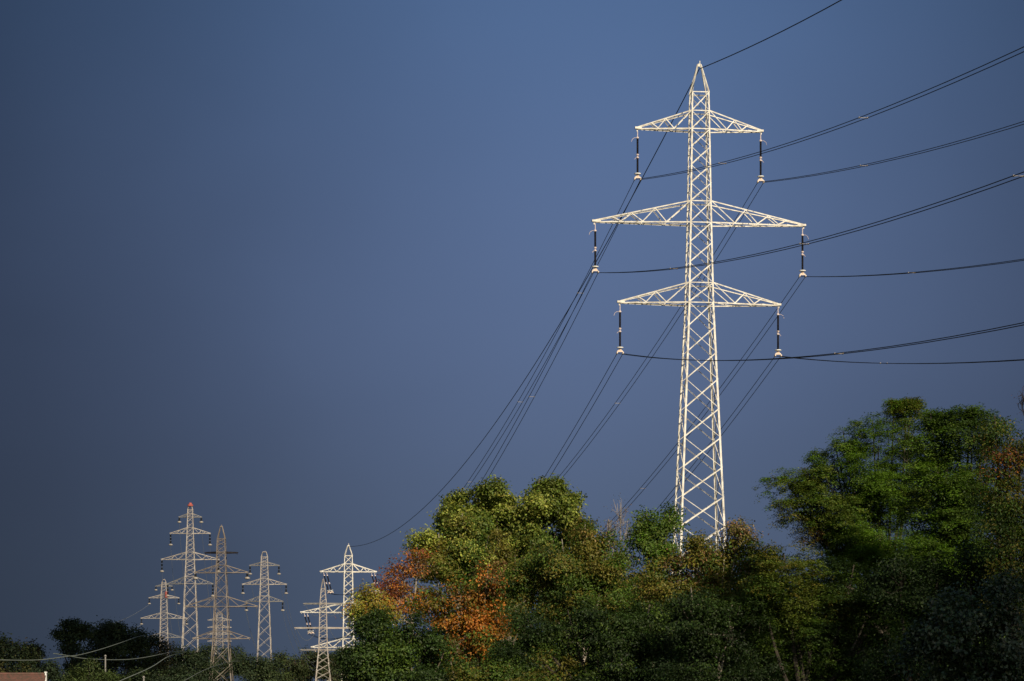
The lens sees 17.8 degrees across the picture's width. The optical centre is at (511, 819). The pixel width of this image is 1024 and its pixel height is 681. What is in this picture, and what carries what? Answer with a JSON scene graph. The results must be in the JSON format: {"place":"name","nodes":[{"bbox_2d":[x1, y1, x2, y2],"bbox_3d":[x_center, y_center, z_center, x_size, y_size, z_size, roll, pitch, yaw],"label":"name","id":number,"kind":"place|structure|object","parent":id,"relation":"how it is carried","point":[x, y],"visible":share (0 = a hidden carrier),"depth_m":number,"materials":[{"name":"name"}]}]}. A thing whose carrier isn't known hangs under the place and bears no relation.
{"place":"outdoors","nodes":[
{"label":"outdoors","id":0,"kind":"place"},
{"bbox_2d":[3,635,145,660],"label":"overhead line","id":1,"kind":"object","parent":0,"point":[73,655],"visible":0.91,"depth_m":281.99,"materials":[{"name":"grey metal"}]},
{"bbox_2d":[53,651,186,659],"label":"overhead line","id":2,"kind":"object","parent":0,"point":[117,659],"visible":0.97,"depth_m":288.04,"materials":[{"name":"grey metal"}]},
{"bbox_2d":[120,653,182,680],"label":"overhead line","id":3,"kind":"object","parent":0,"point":[149,668],"visible":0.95,"depth_m":261.18,"materials":[{"name":"grey metal"}]},
{"bbox_2d":[0,0,1023,680],"label":"sky","id":4,"kind":"structure","parent":0,"point":[278,270],"materials":[{"name":"blue"}]},
{"bbox_3d":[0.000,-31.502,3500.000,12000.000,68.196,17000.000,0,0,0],"label":"ground","id":5,"kind":"structure","parent":0,"visible":0},
{"bbox_2d":[0,631,45,671],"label":"tree","id":6,"kind":"object","parent":5,"relation":"on","point":[13,652],"visible":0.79,"depth_m":329.54,"materials":[{"name":"green plant"}]},
{"bbox_2d":[0,672,47,680],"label":"house","id":7,"kind":"structure","parent":5,"relation":"on","point":[23,676],"depth_m":231.66,"materials":[{"name":"beige paint"}]},
{"bbox_2d":[17,638,50,671],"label":"tree","id":8,"kind":"object","parent":5,"relation":"on","point":[38,650],"visible":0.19,"depth_m":344.59,"materials":[{"name":"green plant"}]},
{"bbox_2d":[27,659,79,680],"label":"tree","id":9,"kind":"object","parent":5,"relation":"on","point":[51,669],"visible":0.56,"depth_m":299.47,"materials":[{"name":"green plant"}]},
{"bbox_2d":[47,616,101,675],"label":"tree","id":10,"kind":"object","parent":5,"relation":"on","point":[70,633],"visible":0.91,"depth_m":384.52,"materials":[{"name":"green plant"}]},
{"bbox_2d":[58,654,130,680],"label":"tree","id":11,"kind":"object","parent":5,"relation":"on","point":[93,675],"visible":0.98,"depth_m":249.74,"materials":[{"name":"green plant"}]},
{"bbox_2d":[61,615,162,680],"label":"tree","id":12,"kind":"object","parent":5,"relation":"on","point":[110,633],"visible":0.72,"depth_m":394.08,"materials":[{"name":"green plant"}]},
{"bbox_2d":[135,629,179,671],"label":"tree","id":13,"kind":"object","parent":5,"relation":"on","point":[157,641],"visible":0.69,"depth_m":399.69,"materials":[{"name":"green plant"}]},
{"bbox_2d":[142,579,186,646],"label":"pylon","id":14,"kind":"object","parent":5,"relation":"on","point":[161,594],"visible":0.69,"depth_m":1399.81,"materials":[{"name":"metal"}]},
{"bbox_2d":[121,665,220,680],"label":"tree","id":15,"kind":"object","parent":5,"relation":"on","point":[171,675],"visible":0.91,"depth_m":289.31,"materials":[{"name":"green plant"}]},
{"bbox_2d":[152,641,221,680],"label":"tree","id":16,"kind":"object","parent":5,"relation":"on","point":[194,663],"visible":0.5,"depth_m":419.01,"materials":[{"name":"green plant"}]},
{"bbox_2d":[161,503,219,659],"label":"pylon","id":17,"kind":"object","parent":5,"relation":"on","point":[194,552],"visible":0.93,"depth_m":1099.29,"materials":[{"name":"metal"}]},
{"bbox_2d":[207,612,231,680],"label":"pylon","id":18,"kind":"object","parent":5,"relation":"on","point":[216,634],"visible":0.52,"depth_m":1899.79,"materials":[{"name":"metal"}]},
{"bbox_2d":[191,642,249,680],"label":"tree","id":19,"kind":"object","parent":5,"relation":"on","point":[203,651],"visible":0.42,"depth_m":713.89,"materials":[{"name":"green plant"}]},
{"bbox_2d":[185,524,257,680],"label":"pylon","id":20,"kind":"object","parent":5,"relation":"on","point":[217,552],"visible":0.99,"depth_m":619.46,"materials":[{"name":"grey metal"}]},
{"bbox_2d":[225,651,284,680],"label":"tree","id":21,"kind":"object","parent":5,"relation":"on","point":[254,669],"visible":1,"depth_m":439.48,"materials":[{"name":"green plant"}]},
{"bbox_2d":[242,552,286,680],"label":"pylon","id":22,"kind":"object","parent":5,"relation":"on","point":[260,579],"visible":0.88,"depth_m":1149.38,"materials":[{"name":"metal"}]},
{"bbox_2d":[269,648,313,680],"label":"tree","id":23,"kind":"object","parent":5,"relation":"on","point":[300,666],"visible":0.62,"depth_m":449.09,"materials":[{"name":"green plant"}]},
{"bbox_2d":[289,645,349,680],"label":"tree","id":24,"kind":"object","parent":5,"relation":"on","point":[312,655],"visible":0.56,"depth_m":698.39,"materials":[{"name":"green plant"}]},
{"bbox_2d":[294,578,350,680],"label":"pylon","id":25,"kind":"object","parent":5,"relation":"on","point":[326,628],"visible":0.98,"depth_m":639.59,"materials":[{"name":"metal"}]},
{"bbox_2d":[300,543,376,680],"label":"pylon","id":26,"kind":"object","parent":5,"relation":"on","point":[350,572],"visible":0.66,"depth_m":758.08,"materials":[{"name":"metal"}]},
{"bbox_2d":[348,0,841,546],"bbox_3d":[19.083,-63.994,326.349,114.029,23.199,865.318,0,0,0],"label":"earth wire","id":27,"kind":"object","parent":26,"relation":"attached to","point":[624,210],"visible":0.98,"depth_m":366.55,"materials":[{"name":"black metal"}]},
{"bbox_2d":[341,579,406,628],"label":"tree","id":28,"kind":"object","parent":5,"relation":"on","point":[365,600],"visible":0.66,"depth_m":130.92,"materials":[{"name":"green plant"}]},
{"bbox_2d":[327,605,466,680],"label":"tree","id":29,"kind":"object","parent":5,"relation":"on","point":[392,657],"visible":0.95,"depth_m":117.54,"materials":[{"name":"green plant"}]},
{"bbox_2d":[370,544,438,670],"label":"tree","id":30,"kind":"object","parent":5,"relation":"on","point":[395,590],"visible":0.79,"depth_m":133.92,"materials":[{"name":"orange plant"}]},
{"bbox_2d":[397,554,519,670],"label":"tree","id":31,"kind":"object","parent":5,"relation":"on","point":[476,629],"visible":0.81,"depth_m":126.69,"materials":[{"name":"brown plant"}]},
{"bbox_2d":[400,509,521,634],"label":"tree","id":32,"kind":"object","parent":5,"relation":"on","point":[462,550],"visible":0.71,"depth_m":139.68,"materials":[{"name":"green plant"}]},
{"bbox_2d":[407,635,543,680],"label":"tree","id":33,"kind":"object","parent":5,"relation":"on","point":[492,669],"visible":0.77,"depth_m":115.50,"materials":[{"name":"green plant"}]},
{"bbox_2d":[415,608,573,680],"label":"tree","id":34,"kind":"object","parent":5,"relation":"on","point":[551,664],"visible":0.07,"depth_m":160.67,"materials":[{"name":"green plant"}]},
{"bbox_2d":[417,473,602,675],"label":"tree","id":35,"kind":"object","parent":5,"relation":"on","point":[549,502],"visible":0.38,"depth_m":151.54,"materials":[{"name":"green plant"}]},
{"bbox_2d":[497,511,640,661],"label":"tree","id":36,"kind":"object","parent":5,"relation":"on","point":[587,569],"visible":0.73,"depth_m":137.49,"materials":[{"name":"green plant"}]},
{"bbox_2d":[518,582,630,675],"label":"tree","id":37,"kind":"object","parent":5,"relation":"on","point":[539,614],"visible":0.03,"depth_m":164.03,"materials":[{"name":"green plant"}]},
{"bbox_2d":[484,598,684,680],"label":"tree","id":38,"kind":"object","parent":5,"relation":"on","point":[629,645],"visible":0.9,"depth_m":107.53,"materials":[{"name":"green plant"}]},
{"bbox_2d":[601,493,633,575],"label":"tree","id":39,"kind":"object","parent":5,"relation":"on","point":[619,520],"visible":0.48,"depth_m":145.91,"materials":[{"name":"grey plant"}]},
{"bbox_2d":[599,568,689,667],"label":"tree","id":40,"kind":"object","parent":5,"relation":"on","point":[640,609],"depth_m":167.35,"materials":[{"name":"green plant"}]},
{"bbox_2d":[601,501,692,666],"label":"tree","id":41,"kind":"object","parent":5,"relation":"on","point":[647,535],"visible":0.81,"depth_m":125.80,"materials":[{"name":"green plant"}]},
{"bbox_2d":[592,61,805,576],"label":"pylon","id":42,"kind":"object","parent":5,"relation":"on","point":[690,225],"visible":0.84,"depth_m":329.65,"materials":[{"name":"metal"}]},
{"bbox_2d":[589,223,598,273],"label":"insulator","id":43,"kind":"object","parent":42,"relation":"hanging from","point":[595,266],"visible":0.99,"depth_m":328.71,"materials":[{"name":"metal"}]},
{"bbox_2d":[614,310,623,353],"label":"insulator","id":44,"kind":"object","parent":42,"relation":"hanging from","point":[619,347],"visible":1,"depth_m":328.99,"materials":[{"name":"metal"}]},
{"bbox_2d":[340,322,1023,677],"bbox_3d":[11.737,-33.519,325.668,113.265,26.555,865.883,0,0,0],"label":"bundled conductor","id":45,"kind":"object","parent":44,"relation":"hanging from","point":[842,353],"visible":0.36,"depth_m":240.98,"materials":[{"name":"metal"}]},
{"bbox_2d":[631,132,640,180],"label":"insulator","id":46,"kind":"object","parent":42,"relation":"hanging from","point":[637,173],"visible":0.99,"depth_m":329.20,"materials":[{"name":"metal"}]},
{"bbox_2d":[328,46,1023,594],"bbox_3d":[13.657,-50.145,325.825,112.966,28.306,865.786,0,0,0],"label":"bundled conductor","id":47,"kind":"object","parent":46,"relation":"hanging from","point":[720,164],"visible":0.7,"depth_m":279.14,"materials":[{"name":"metal"}]},
{"bbox_2d":[757,133,766,183],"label":"insulator","id":48,"kind":"object","parent":42,"relation":"hanging from","point":[760,160],"visible":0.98,"depth_m":330.65,"materials":[{"name":"metal"}]},
{"bbox_2d":[407,121,1023,594],"bbox_3d":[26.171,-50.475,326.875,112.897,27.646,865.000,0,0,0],"label":"bundled conductor","id":49,"kind":"object","parent":48,"relation":"hanging from","point":[743,215],"visible":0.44,"depth_m":324.50,"materials":[{"name":"metal"}]},
{"bbox_2d":[774,313,783,356],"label":"insulator","id":50,"kind":"object","parent":42,"relation":"hanging from","point":[778,350],"visible":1,"depth_m":330.85,"materials":[{"name":"metal"}]},
{"bbox_2d":[622,356,1023,548],"bbox_3d":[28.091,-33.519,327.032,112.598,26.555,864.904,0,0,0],"label":"bundled conductor","id":51,"kind":"object","parent":50,"relation":"hanging from","point":[832,361],"visible":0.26,"depth_m":310.88,"materials":[{"name":"metal"}]},
{"bbox_2d":[799,228,808,277],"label":"insulator","id":52,"kind":"object","parent":42,"relation":"hanging from","point":[802,271],"visible":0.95,"depth_m":331.13,"materials":[{"name":"metal"}]},
{"bbox_2d":[601,259,1023,531],"bbox_3d":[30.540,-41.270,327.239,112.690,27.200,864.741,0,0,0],"label":"bundled conductor","id":53,"kind":"object","parent":52,"relation":"hanging from","point":[780,312],"visible":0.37,"depth_m":333.26,"materials":[{"name":"metal"}]},
{"bbox_2d":[633,570,767,678],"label":"tree","id":54,"kind":"object","parent":5,"relation":"on","point":[673,620],"visible":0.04,"depth_m":161.62,"materials":[{"name":"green plant"}]},
{"bbox_2d":[627,515,791,672],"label":"tree","id":55,"kind":"object","parent":5,"relation":"on","point":[704,556],"visible":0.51,"depth_m":116.73,"materials":[{"name":"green plant"}]},
{"bbox_2d":[634,584,796,680],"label":"tree","id":56,"kind":"object","parent":5,"relation":"on","point":[706,632],"visible":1,"depth_m":105.41,"materials":[{"name":"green plant"}]},
{"bbox_2d":[735,576,828,680],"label":"tree","id":57,"kind":"object","parent":5,"relation":"on","point":[762,665],"visible":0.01,"depth_m":164.12,"materials":[{"name":"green plant"}]},
{"bbox_2d":[718,541,940,680],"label":"tree","id":58,"kind":"object","parent":5,"relation":"on","point":[843,608],"visible":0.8,"depth_m":105.78,"materials":[{"name":"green plant"}]},
{"bbox_2d":[802,570,889,676],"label":"tree","id":59,"kind":"object","parent":5,"relation":"on","point":[828,610],"visible":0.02,"depth_m":167.13,"materials":[{"name":"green plant"}]},
{"bbox_2d":[752,396,964,657],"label":"tree","id":60,"kind":"object","parent":5,"relation":"on","point":[863,539],"visible":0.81,"depth_m":111.49,"materials":[{"name":"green plant"}]},
{"bbox_2d":[837,577,990,680],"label":"tree","id":61,"kind":"object","parent":5,"relation":"on","point":[873,627],"depth_m":161.99,"materials":[{"name":"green plant"}]},
{"bbox_2d":[845,540,998,680],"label":"tree","id":62,"kind":"object","parent":5,"relation":"on","point":[885,577],"visible":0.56,"depth_m":99.74,"materials":[{"name":"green plant"}]},
{"bbox_2d":[879,559,1023,680],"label":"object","id":63,"kind":"object","parent":5,"relation":"on","point":[1002,658],"visible":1,"depth_m":79.63,"materials":[{"name":"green plant"}]},
{"bbox_2d":[884,402,1022,607],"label":"tree","id":64,"kind":"object","parent":5,"relation":"on","point":[946,520],"visible":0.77,"depth_m":104.41,"materials":[{"name":"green plant"}]},
{"bbox_2d":[956,413,1023,675],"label":"tree","id":65,"kind":"object","parent":5,"relation":"on","point":[1007,525],"visible":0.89,"depth_m":97.67,"materials":[{"name":"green plant"}]},
{"bbox_2d":[968,559,1023,679],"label":"tree","id":66,"kind":"object","parent":5,"relation":"on","point":[986,601],"visible":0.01,"depth_m":163.93,"materials":[{"name":"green plant"}]},
{"bbox_2d":[1014,385,1023,440],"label":"tree","id":67,"kind":"object","parent":5,"relation":"on","point":[1021,401],"visible":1,"depth_m":89.97,"materials":[{"name":"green plant"}]},
{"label":"insulator","id":68,"kind":"object","parent":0,"visible":0},
{"bbox_2d":[309,172,1023,638],"bbox_3d":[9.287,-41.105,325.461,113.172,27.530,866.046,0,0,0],"label":"bundled conductor","id":69,"kind":"object","parent":68,"relation":"hanging from","point":[733,260],"visible":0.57,"depth_m":248.95,"materials":[{"name":"metal"}]},
{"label":"insulator","id":70,"kind":"object","parent":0,"visible":0},
{"bbox_2d":[179,524,192,648],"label":"power line","id":71,"kind":"object","parent":70,"relation":"attached to","point":[184,587],"visible":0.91,"depth_m":883.87,"materials":[{"name":"grey metal"}]},
{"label":"insulator","id":72,"kind":"object","parent":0,"visible":0},
{"bbox_2d":[201,524,219,658],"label":"power line","id":73,"kind":"object","parent":72,"relation":"attached to","point":[208,594],"visible":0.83,"depth_m":860.55,"materials":[{"name":"grey metal"}]},
{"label":"insulator","id":74,"kind":"object","parent":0,"visible":0},
{"bbox_2d":[171,556,182,645],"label":"power line","id":75,"kind":"object","parent":74,"relation":"attached to","point":[175,601],"visible":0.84,"depth_m":889.89,"materials":[{"name":"grey metal"}]},
{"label":"insulator","id":76,"kind":"object","parent":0,"visible":0},
{"bbox_2d":[210,551,228,659],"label":"power line","id":77,"kind":"object","parent":76,"relation":"attached to","point":[217,610],"visible":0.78,"depth_m":852.42,"materials":[{"name":"grey metal"}]}
]}

